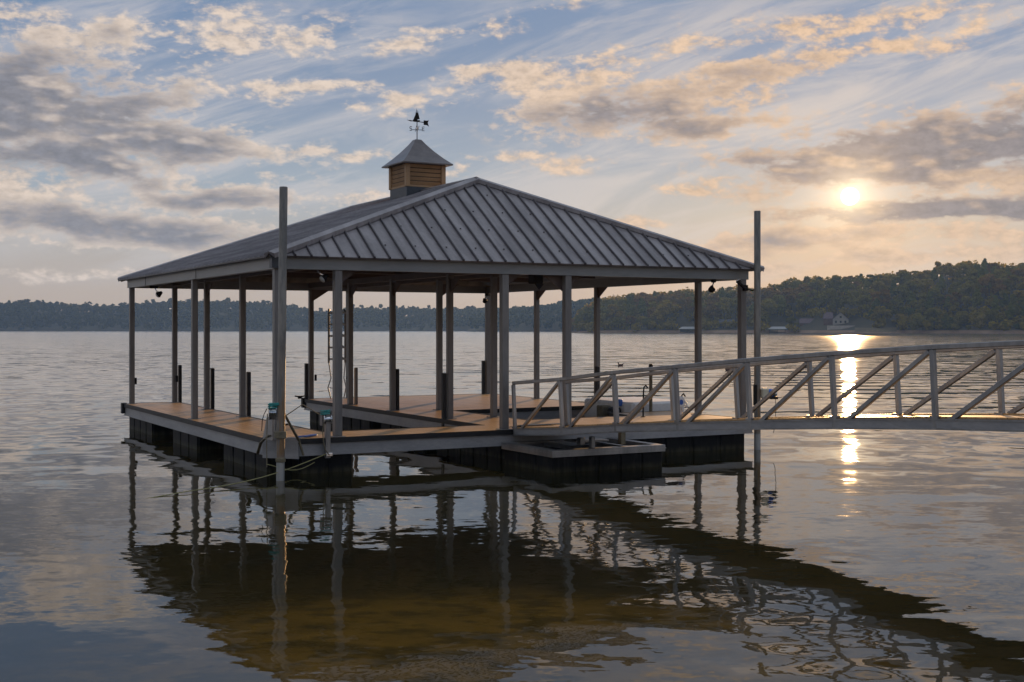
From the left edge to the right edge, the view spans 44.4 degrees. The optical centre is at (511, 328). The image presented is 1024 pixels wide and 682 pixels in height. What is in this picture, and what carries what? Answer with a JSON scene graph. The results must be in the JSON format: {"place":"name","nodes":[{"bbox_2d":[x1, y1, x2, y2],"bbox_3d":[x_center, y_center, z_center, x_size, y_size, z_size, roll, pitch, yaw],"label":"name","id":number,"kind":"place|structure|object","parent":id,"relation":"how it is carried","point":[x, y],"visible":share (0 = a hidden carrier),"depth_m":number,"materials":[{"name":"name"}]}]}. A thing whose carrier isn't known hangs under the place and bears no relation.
{"place":"outdoors","nodes":[
{"label":"outdoors","id":0,"kind":"place"},
{"bbox_2d":[0,308,473,330],"bbox_3d":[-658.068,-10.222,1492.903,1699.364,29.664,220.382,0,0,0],"label":"hill","id":1,"kind":"structure","parent":0,"point":[116,327],"depth_m":1417.94,"materials":[{"name":"green plant"}]},
{"bbox_2d":[0,297,555,329],"bbox_3d":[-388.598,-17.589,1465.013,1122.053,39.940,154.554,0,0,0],"label":"forest","id":2,"kind":"object","parent":1,"relation":"on","point":[371,315],"visible":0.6,"depth_m":1437.58,"materials":[{"name":"green plant"}]},
{"bbox_2d":[0,409,1023,681],"bbox_3d":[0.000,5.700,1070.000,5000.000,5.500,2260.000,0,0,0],"label":"lake bed","id":3,"kind":"object","parent":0,"point":[470,575],"visible":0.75,"depth_m":20.90,"materials":[{"name":"brown soil"}]},
{"bbox_2d":[0,331,1023,486],"bbox_3d":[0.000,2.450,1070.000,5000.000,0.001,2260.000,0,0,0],"label":"water","id":4,"kind":"structure","parent":0,"point":[64,392],"depth_m":56.18,"materials":[{"name":"grey liquid"}]},
{"bbox_2d":[275,186,287,581],"bbox_3d":[-3.728,1.680,20.252,0.219,7.940,0.160,0,0,0],"label":"mooring pile","id":5,"kind":"object","parent":4,"relation":"in","point":[281,386],"visible":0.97,"depth_m":20.20,"materials":[{"name":"metal"}]},
{"bbox_2d":[261,403,279,466],"bbox_3d":[-3.858,1.708,20.278,0.315,1.045,0.216,0,0,25],"label":"pile winch","id":6,"kind":"object","parent":5,"relation":"attached to","point":[272,407],"visible":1,"depth_m":20.22,"materials":[{"name":"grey metal"}]},
{"bbox_2d":[263,417,286,440],"bbox_3d":[-3.817,1.621,20.567,0.329,0.419,0.836,0,0,-26],"label":"pile bracket","id":7,"kind":"object","parent":5,"relation":"attached to","point":[276,434],"visible":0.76,"depth_m":20.55,"materials":[{"name":"metal"}]},
{"bbox_2d":[118,139,764,490],"bbox_3d":[-2.309,-0.740,28.474,10.563,6.940,12.180,0,0,-29],"label":"covered dock","id":8,"kind":"object","parent":4,"relation":"on","point":[424,227],"visible":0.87,"depth_m":25.05,"materials":[{"name":"metal"}]},
{"bbox_2d":[150,286,162,297],"bbox_3d":[-8.298,-0.864,29.289,0.306,0.274,0.163,0,0,0],"label":"floodlight","id":9,"kind":"object","parent":8,"relation":"attached to","point":[158,294],"visible":1,"depth_m":29.27,"materials":[{"name":"metal"}]},
{"bbox_2d":[256,435,270,453],"bbox_3d":[-4.154,1.934,20.961,0.060,0.386,0.851,0,0,-25],"label":"guide strap","id":10,"kind":"object","parent":8,"relation":"attached to","point":[260,445],"visible":0.91,"depth_m":21.12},
{"bbox_2d":[285,413,303,455],"bbox_3d":[-3.643,1.734,20.870,0.073,0.778,0.476,0,0,39],"label":"guide strap","id":11,"kind":"object","parent":8,"relation":"attached to","point":[293,431],"visible":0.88,"depth_m":20.89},
{"bbox_2d":[298,434,317,436],"bbox_3d":[-3.490,1.821,21.408,0.120,0.035,0.637,0,0,21],"label":"paddle","id":12,"kind":"object","parent":8,"relation":"on","point":[309,435],"visible":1,"depth_m":21.37,"materials":[{"name":"blue plastic"}]},
{"bbox_2d":[287,404,332,457],"bbox_3d":[-3.512,1.731,21.477,1.230,0.898,0.227,0,0,39],"label":"post winch","id":13,"kind":"object","parent":8,"relation":"attached to","point":[325,419],"visible":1,"depth_m":21.15,"materials":[{"name":"metal"}]},
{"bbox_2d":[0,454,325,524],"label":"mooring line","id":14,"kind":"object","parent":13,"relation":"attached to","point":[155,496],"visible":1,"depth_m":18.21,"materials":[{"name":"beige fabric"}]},
{"bbox_2d":[267,462,314,470],"bbox_3d":[-3.685,2.294,20.918,0.871,0.144,0.015,0,0,-34],"label":"mooring line","id":15,"kind":"object","parent":13,"relation":"attached to","point":[295,469],"visible":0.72,"depth_m":20.98,"materials":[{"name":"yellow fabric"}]},
{"bbox_2d":[317,270,328,282],"bbox_3d":[-3.285,-0.928,21.514,0.306,0.274,0.163,0,0,-29],"label":"floodlight","id":16,"kind":"object","parent":8,"relation":"attached to","point":[323,278],"visible":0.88,"depth_m":21.50,"materials":[{"name":"metal"}]},
{"bbox_2d":[327,309,346,398],"bbox_3d":[-4.583,0.655,33.253,0.670,2.378,0.175,0,0,-29],"label":"boarding ladder","id":17,"kind":"object","parent":8,"relation":"on","point":[344,335],"visible":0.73,"depth_m":33.22,"materials":[{"name":"grey metal"}]},
{"bbox_2d":[408,109,428,131],"bbox_3d":[-2.100,-4.558,27.950,0.436,0.700,0.276,0,0,18],"label":"weathervane","id":18,"kind":"object","parent":8,"relation":"on","point":[416,118],"visible":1,"depth_m":27.95,"materials":[{"name":"metal"}]},
{"bbox_2d":[483,294,489,302],"bbox_3d":[-0.734,-0.848,35.372,0.163,0.274,0.306,0,0,19],"label":"floodlight","id":19,"kind":"object","parent":8,"relation":"attached to","point":[485,300],"visible":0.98,"depth_m":35.29,"materials":[{"name":"metal"}]},
{"bbox_2d":[528,275,542,289],"bbox_3d":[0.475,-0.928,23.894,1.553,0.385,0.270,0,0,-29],"label":"floodlight","id":20,"kind":"object","parent":8,"relation":"attached to","point":[537,280],"visible":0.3,"depth_m":23.78,"materials":[{"name":"metal"}]},
{"bbox_2d":[641,385,647,416],"bbox_3d":[2.794,1.512,26.389,0.217,0.676,0.097,0,0,-44],"label":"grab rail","id":21,"kind":"object","parent":8,"relation":"on","point":[643,397],"visible":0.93,"depth_m":26.34,"materials":[{"name":"metal"}]},
{"bbox_2d":[649,364,652,410],"bbox_3d":[3.114,1.570,28.179,0.096,1.560,0.096,0,0,-29],"label":"craft guide post","id":22,"kind":"object","parent":8,"relation":"attached to","point":[650,389],"visible":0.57,"depth_m":28.14,"materials":[{"name":"metal"}]},
{"bbox_2d":[708,279,715,292],"bbox_3d":[4.064,-0.864,25.501,0.163,0.274,0.306,0,0,7],"label":"floodlight","id":23,"kind":"object","parent":8,"relation":"attached to","point":[711,288],"visible":1,"depth_m":25.41,"materials":[{"name":"metal"}]},
{"bbox_2d":[736,279,753,290],"bbox_3d":[4.769,-0.896,25.667,0.543,0.245,0.091,0,0,-34],"label":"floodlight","id":24,"kind":"object","parent":8,"relation":"attached to","point":[744,287],"visible":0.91,"depth_m":25.60,"materials":[{"name":"metal"}]},
{"bbox_2d":[509,340,1023,435],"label":"gangway","id":25,"kind":"object","parent":8,"relation":"on","point":[1000,420],"visible":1,"depth_m":16.95,"materials":[{"name":"metal"}]},
{"bbox_2d":[501,432,665,487],"bbox_3d":[1.270,2.268,22.603,2.360,0.865,1.840,0,0,-29],"label":"landing float","id":26,"kind":"object","parent":4,"relation":"on","point":[621,458],"visible":0.99,"depth_m":21.96,"materials":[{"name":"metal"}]},
{"bbox_2d":[584,397,683,416],"bbox_3d":[2.686,2.120,29.250,1.820,1.060,2.050,0,0,-29],"label":"craft float","id":27,"kind":"object","parent":4,"relation":"on","point":[601,407],"visible":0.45,"depth_m":28.60,"materials":[{"name":"white plastic"}]},
{"bbox_2d":[679,327,694,332],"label":"boathouse","id":28,"kind":"object","parent":4,"relation":"in","point":[684,329],"visible":0.73,"depth_m":755.64,"materials":[{"name":"grey metal"}]},
{"bbox_2d":[754,211,760,555],"bbox_3d":[4.973,1.630,25.458,0.132,8.040,0.132,0,0,0],"label":"mooring pile","id":29,"kind":"object","parent":4,"relation":"in","point":[757,376],"visible":0.77,"depth_m":25.40,"materials":[{"name":"metal"}]},
{"bbox_2d":[753,385,777,432],"bbox_3d":[5.136,1.621,25.448,0.490,0.981,0.187,0,0,0],"label":"pedestal","id":30,"kind":"object","parent":29,"relation":"attached to","point":[765,392],"visible":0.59,"depth_m":25.36,"materials":[{"name":"beige plastic"}]},
{"bbox_2d":[769,327,785,332],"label":"boathouse","id":31,"kind":"object","parent":4,"relation":"in","point":[777,328],"visible":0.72,"depth_m":710.80,"materials":[{"name":"grey metal"}]},
{"bbox_2d":[0,0,1023,315],"label":"sky","id":32,"kind":"structure","parent":0,"point":[866,137],"materials":[{"name":"blue"}]},
{"bbox_2d":[468,308,575,330],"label":"hill","id":33,"kind":"structure","parent":0,"point":[524,327],"depth_m":1201.39,"materials":[{"name":"green plant"}]},
{"bbox_2d":[469,297,624,330],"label":"forest","id":34,"kind":"object","parent":33,"relation":"on","point":[526,316],"visible":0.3,"depth_m":1206.67,"materials":[{"name":"green plant"}]},
{"bbox_2d":[680,396,687,414],"bbox_3d":[3.643,1.650,27.005,0.288,0.400,0.094,0,0,-29],"label":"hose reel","id":35,"kind":"object","parent":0,"point":[682,402],"visible":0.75,"depth_m":26.97,"materials":[{"name":"white plastic"}]},
{"bbox_2d":[572,276,1023,333],"bbox_3d":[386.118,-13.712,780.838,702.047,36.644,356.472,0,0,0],"label":"hill","id":36,"kind":"structure","parent":0,"point":[816,325],"depth_m":714.41,"materials":[{"name":"green plant"}]},
{"bbox_2d":[584,305,593,318],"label":"oak tree","id":37,"kind":"object","parent":36,"relation":"on","point":[589,313],"visible":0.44,"depth_m":799.87,"materials":[{"name":"green plant"}]},
{"bbox_2d":[600,298,605,305],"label":"oak tree","id":38,"kind":"object","parent":36,"relation":"on","point":[602,302],"visible":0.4,"depth_m":819.90,"materials":[{"name":"green plant"}]},
{"bbox_2d":[600,313,609,323],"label":"oak tree","id":39,"kind":"object","parent":36,"relation":"on","point":[603,316],"visible":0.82,"depth_m":778.80,"materials":[{"name":"green plant"}]},
{"bbox_2d":[604,299,615,304],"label":"oak tree","id":40,"kind":"object","parent":36,"relation":"on","point":[609,301],"visible":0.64,"depth_m":813.85,"materials":[{"name":"green plant"}]},
{"bbox_2d":[614,298,626,310],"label":"oak tree","id":41,"kind":"object","parent":36,"relation":"on","point":[620,301],"visible":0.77,"depth_m":808.83,"materials":[{"name":"green plant"}]},
{"bbox_2d":[625,295,633,304],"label":"pine tree","id":42,"kind":"object","parent":36,"relation":"on","point":[629,298],"visible":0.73,"depth_m":823.05,"materials":[{"name":"green plant"}]},
{"bbox_2d":[624,293,637,304],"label":"oak tree","id":43,"kind":"object","parent":36,"relation":"on","point":[632,295],"visible":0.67,"depth_m":829.24,"materials":[{"name":"green plant"}]},
{"bbox_2d":[634,295,643,306],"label":"autumn tree","id":44,"kind":"object","parent":36,"relation":"on","point":[637,298],"visible":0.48,"depth_m":815.37,"materials":[{"name":"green plant"}]},
{"bbox_2d":[637,298,645,315],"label":"pine tree","id":45,"kind":"object","parent":36,"relation":"on","point":[639,305],"visible":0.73,"depth_m":800.58,"materials":[{"name":"green plant"}]},
{"bbox_2d":[635,292,649,302],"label":"autumn tree","id":46,"kind":"object","parent":36,"relation":"on","point":[643,294],"visible":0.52,"depth_m":824.60,"materials":[{"name":"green plant"}]},
{"bbox_2d":[644,294,657,305],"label":"autumn tree","id":47,"kind":"object","parent":36,"relation":"on","point":[650,297],"visible":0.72,"depth_m":809.87,"materials":[{"name":"green plant"}]},
{"bbox_2d":[656,293,672,304],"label":"autumn tree","id":48,"kind":"object","parent":36,"relation":"on","point":[661,297],"visible":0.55,"depth_m":804.67,"materials":[{"name":"green plant"}]},
{"bbox_2d":[653,300,680,318],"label":"oak tree","id":49,"kind":"object","parent":36,"relation":"on","point":[666,306],"visible":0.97,"depth_m":776.60,"materials":[{"name":"green plant"}]},
{"bbox_2d":[667,295,683,314],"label":"autumn tree","id":50,"kind":"object","parent":36,"relation":"on","point":[675,299],"visible":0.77,"depth_m":799.66,"materials":[{"name":"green plant"}]},
{"bbox_2d":[677,293,685,311],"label":"autumn tree","id":51,"kind":"object","parent":36,"relation":"on","point":[681,295],"visible":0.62,"depth_m":808.16,"materials":[{"name":"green plant"}]},
{"bbox_2d":[683,297,694,316],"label":"autumn tree","id":52,"kind":"object","parent":36,"relation":"on","point":[687,305],"visible":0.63,"depth_m":782.71,"materials":[{"name":"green plant"}]},
{"bbox_2d":[691,295,709,311],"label":"oak tree","id":53,"kind":"object","parent":36,"relation":"on","point":[704,305],"visible":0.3,"depth_m":770.29,"materials":[{"name":"green plant"}]},
{"bbox_2d":[702,290,715,301],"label":"oak tree","id":54,"kind":"object","parent":36,"relation":"on","point":[707,292],"visible":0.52,"depth_m":790.82,"materials":[{"name":"green plant"}]},
{"bbox_2d":[719,287,725,299],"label":"pine tree","id":55,"kind":"object","parent":36,"relation":"on","point":[722,293],"visible":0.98,"depth_m":792.83,"materials":[{"name":"green plant"}]},
{"bbox_2d":[719,319,734,328],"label":"dark house","id":56,"kind":"structure","parent":36,"relation":"on","point":[722,320],"depth_m":743.55,"materials":[{"name":"grey"}]},
{"bbox_2d":[729,298,736,321],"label":"oak tree","id":57,"kind":"object","parent":36,"relation":"on","point":[734,303],"visible":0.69,"depth_m":749.60,"materials":[{"name":"green plant"}]},
{"bbox_2d":[735,290,753,305],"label":"autumn tree","id":58,"kind":"object","parent":36,"relation":"on","point":[749,294],"visible":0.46,"depth_m":763.18,"materials":[{"name":"green plant"}]},
{"bbox_2d":[752,289,767,301],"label":"autumn tree","id":59,"kind":"object","parent":36,"relation":"on","point":[762,295],"visible":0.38,"depth_m":762.04,"materials":[{"name":"green plant"}]},
{"bbox_2d":[761,299,777,315],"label":"oak tree","id":60,"kind":"object","parent":36,"relation":"on","point":[769,306],"visible":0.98,"depth_m":728.98,"materials":[{"name":"green plant"}]},
{"bbox_2d":[763,287,779,300],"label":"autumn tree","id":61,"kind":"object","parent":36,"relation":"on","point":[770,292],"visible":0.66,"depth_m":755.03,"materials":[{"name":"green plant"}]},
{"bbox_2d":[775,280,792,290],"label":"oak tree","id":62,"kind":"object","parent":36,"relation":"on","point":[783,285],"visible":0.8,"depth_m":776.15,"materials":[{"name":"green plant"}]},
{"bbox_2d":[779,288,802,309],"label":"autumn tree","id":63,"kind":"object","parent":36,"relation":"on","point":[791,297],"visible":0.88,"depth_m":749.32,"materials":[{"name":"green plant"}]},
{"bbox_2d":[785,317,798,325],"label":"oak tree","id":64,"kind":"object","parent":36,"relation":"on","point":[789,320],"visible":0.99,"depth_m":720.92,"materials":[{"name":"green plant"}]},
{"bbox_2d":[789,280,802,301],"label":"oak tree","id":65,"kind":"object","parent":36,"relation":"on","point":[794,284],"visible":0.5,"depth_m":768.69,"materials":[{"name":"green plant"}]},
{"bbox_2d":[572,260,1023,332],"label":"undergrowth","id":66,"kind":"object","parent":36,"relation":"on","point":[812,312],"visible":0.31,"depth_m":727.17,"materials":[{"name":"green plant"}]},
{"bbox_2d":[793,284,814,299],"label":"autumn tree","id":67,"kind":"object","parent":36,"relation":"on","point":[803,287],"visible":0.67,"depth_m":748.94,"materials":[{"name":"green plant"}]},
{"bbox_2d":[799,318,814,325],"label":"brown house","id":68,"kind":"structure","parent":36,"relation":"on","point":[803,321],"depth_m":726.92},
{"bbox_2d":[803,276,810,282],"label":"oak tree","id":69,"kind":"object","parent":36,"relation":"on","point":[806,278],"visible":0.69,"depth_m":794.29,"materials":[{"name":"green plant"}]},
{"bbox_2d":[807,279,824,294],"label":"oak tree","id":70,"kind":"object","parent":36,"relation":"on","point":[817,284],"visible":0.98,"depth_m":749.44,"materials":[{"name":"green plant"}]},
{"bbox_2d":[822,280,832,290],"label":"oak tree","id":71,"kind":"object","parent":36,"relation":"on","point":[825,282],"visible":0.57,"depth_m":752.34,"materials":[{"name":"green plant"}]},
{"bbox_2d":[826,276,840,291],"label":"oak tree","id":72,"kind":"object","parent":36,"relation":"on","point":[834,284],"visible":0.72,"depth_m":744.31,"materials":[{"name":"green plant"}]},
{"bbox_2d":[823,312,848,324],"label":"lake house","id":73,"kind":"structure","parent":36,"relation":"on","point":[839,318],"depth_m":706.67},
{"bbox_2d":[827,326,852,329],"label":"retaining wall","id":74,"kind":"structure","parent":36,"relation":"on","point":[835,327],"depth_m":696.37,"materials":[{"name":"concrete"}]},
{"bbox_2d":[838,278,849,303],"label":"pine tree","id":75,"kind":"object","parent":36,"relation":"on","point":[844,286],"visible":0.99,"depth_m":735.17,"materials":[{"name":"green plant"}]},
{"bbox_2d":[846,278,856,289],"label":"oak tree","id":76,"kind":"object","parent":36,"relation":"on","point":[852,285],"visible":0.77,"depth_m":745.48,"materials":[{"name":"green plant"}]},
{"bbox_2d":[863,278,870,294],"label":"pine tree","id":77,"kind":"object","parent":36,"relation":"on","point":[867,283],"visible":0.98,"depth_m":728.46,"materials":[{"name":"green plant"}]},
{"bbox_2d":[863,274,877,284],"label":"oak tree","id":78,"kind":"object","parent":36,"relation":"on","point":[874,277],"visible":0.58,"depth_m":735.83,"materials":[{"name":"green plant"}]},
{"bbox_2d":[855,327,896,331],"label":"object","id":79,"kind":"structure","parent":36,"relation":"on","point":[892,329],"depth_m":671.90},
{"bbox_2d":[870,289,891,305],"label":"autumn tree","id":80,"kind":"object","parent":36,"relation":"on","point":[885,293],"visible":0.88,"depth_m":696.79,"materials":[{"name":"green plant"}]},
{"bbox_2d":[870,305,891,326],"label":"oak tree","id":81,"kind":"object","parent":36,"relation":"on","point":[878,312],"visible":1,"depth_m":674.75,"materials":[{"name":"green plant"}]},
{"bbox_2d":[875,274,887,283],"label":"oak tree","id":82,"kind":"object","parent":36,"relation":"on","point":[880,276],"visible":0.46,"depth_m":733.80,"materials":[{"name":"green plant"}]},
{"bbox_2d":[891,313,905,326],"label":"oak tree","id":83,"kind":"object","parent":36,"relation":"on","point":[899,315],"visible":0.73,"depth_m":677.30,"materials":[{"name":"green plant"}]},
{"bbox_2d":[890,272,909,284],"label":"oak tree","id":84,"kind":"object","parent":36,"relation":"on","point":[900,278],"visible":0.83,"depth_m":722.34,"materials":[{"name":"green plant"}]},
{"bbox_2d":[909,271,921,279],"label":"oak tree","id":85,"kind":"object","parent":36,"relation":"on","point":[911,277],"visible":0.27,"depth_m":737.40,"materials":[{"name":"green plant"}]},
{"bbox_2d":[910,272,928,288],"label":"oak tree","id":86,"kind":"object","parent":36,"relation":"on","point":[922,275],"visible":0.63,"depth_m":714.40,"materials":[{"name":"green plant"}]},
{"bbox_2d":[911,313,937,330],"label":"shore bush","id":87,"kind":"object","parent":36,"relation":"on","point":[917,318],"visible":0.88,"depth_m":659.27,"materials":[{"name":"green plant"}]},
{"bbox_2d":[920,270,930,278],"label":"oak tree","id":88,"kind":"object","parent":36,"relation":"on","point":[927,272],"visible":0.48,"depth_m":727.11,"materials":[{"name":"green plant"}]},
{"bbox_2d":[930,268,937,284],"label":"pine tree","id":89,"kind":"object","parent":36,"relation":"on","point":[934,276],"visible":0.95,"depth_m":710.75,"materials":[{"name":"green plant"}]},
{"bbox_2d":[938,263,954,285],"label":"oak tree","id":90,"kind":"object","parent":36,"relation":"on","point":[949,271],"visible":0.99,"depth_m":711.81,"materials":[{"name":"green plant"}]},
{"bbox_2d":[938,317,954,329],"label":"shore bush","id":91,"kind":"object","parent":36,"relation":"on","point":[945,325],"visible":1,"depth_m":654.04,"materials":[{"name":"green plant"}]},
{"bbox_2d":[955,262,971,282],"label":"oak tree","id":92,"kind":"object","parent":36,"relation":"on","point":[959,273],"visible":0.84,"depth_m":696.42,"materials":[{"name":"green plant"}]},
{"bbox_2d":[958,269,978,283],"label":"oak tree","id":93,"kind":"object","parent":36,"relation":"on","point":[971,278],"visible":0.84,"depth_m":681.54,"materials":[{"name":"green plant"}]},
{"bbox_2d":[968,314,987,327],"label":"shore bush","id":94,"kind":"object","parent":36,"relation":"on","point":[981,320],"visible":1,"depth_m":628.23,"materials":[{"name":"green plant"}]},
{"bbox_2d":[977,262,988,276],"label":"pine tree","id":95,"kind":"object","parent":36,"relation":"on","point":[983,271],"visible":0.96,"depth_m":679.62,"materials":[{"name":"green plant"}]},
{"bbox_2d":[987,263,1000,273],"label":"autumn tree","id":96,"kind":"object","parent":36,"relation":"on","point":[990,266],"visible":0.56,"depth_m":688.50,"materials":[{"name":"green plant"}]},
{"bbox_2d":[986,269,1010,294],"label":"oak tree","id":97,"kind":"object","parent":36,"relation":"on","point":[1002,274],"visible":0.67,"depth_m":665.00,"materials":[{"name":"green plant"}]},
{"bbox_2d":[1004,265,1010,275],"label":"pine tree","id":98,"kind":"object","parent":36,"relation":"on","point":[1007,270],"visible":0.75,"depth_m":680.82,"materials":[{"name":"green plant"}]},
{"bbox_2d":[1008,268,1023,289],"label":"autumn tree","id":99,"kind":"object","parent":36,"relation":"on","point":[1019,272],"visible":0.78,"depth_m":675.12,"materials":[{"name":"green plant"}]},
{"bbox_2d":[1013,323,1020,328],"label":"shore bush","id":100,"kind":"object","parent":36,"relation":"on","point":[1016,325],"visible":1,"depth_m":625.45,"materials":[{"name":"plant"}]},
{"bbox_2d":[1013,290,1023,302],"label":"oak tree","id":101,"kind":"object","parent":36,"relation":"on","point":[1019,293],"visible":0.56,"depth_m":649.93,"materials":[{"name":"green plant"}]}
]}

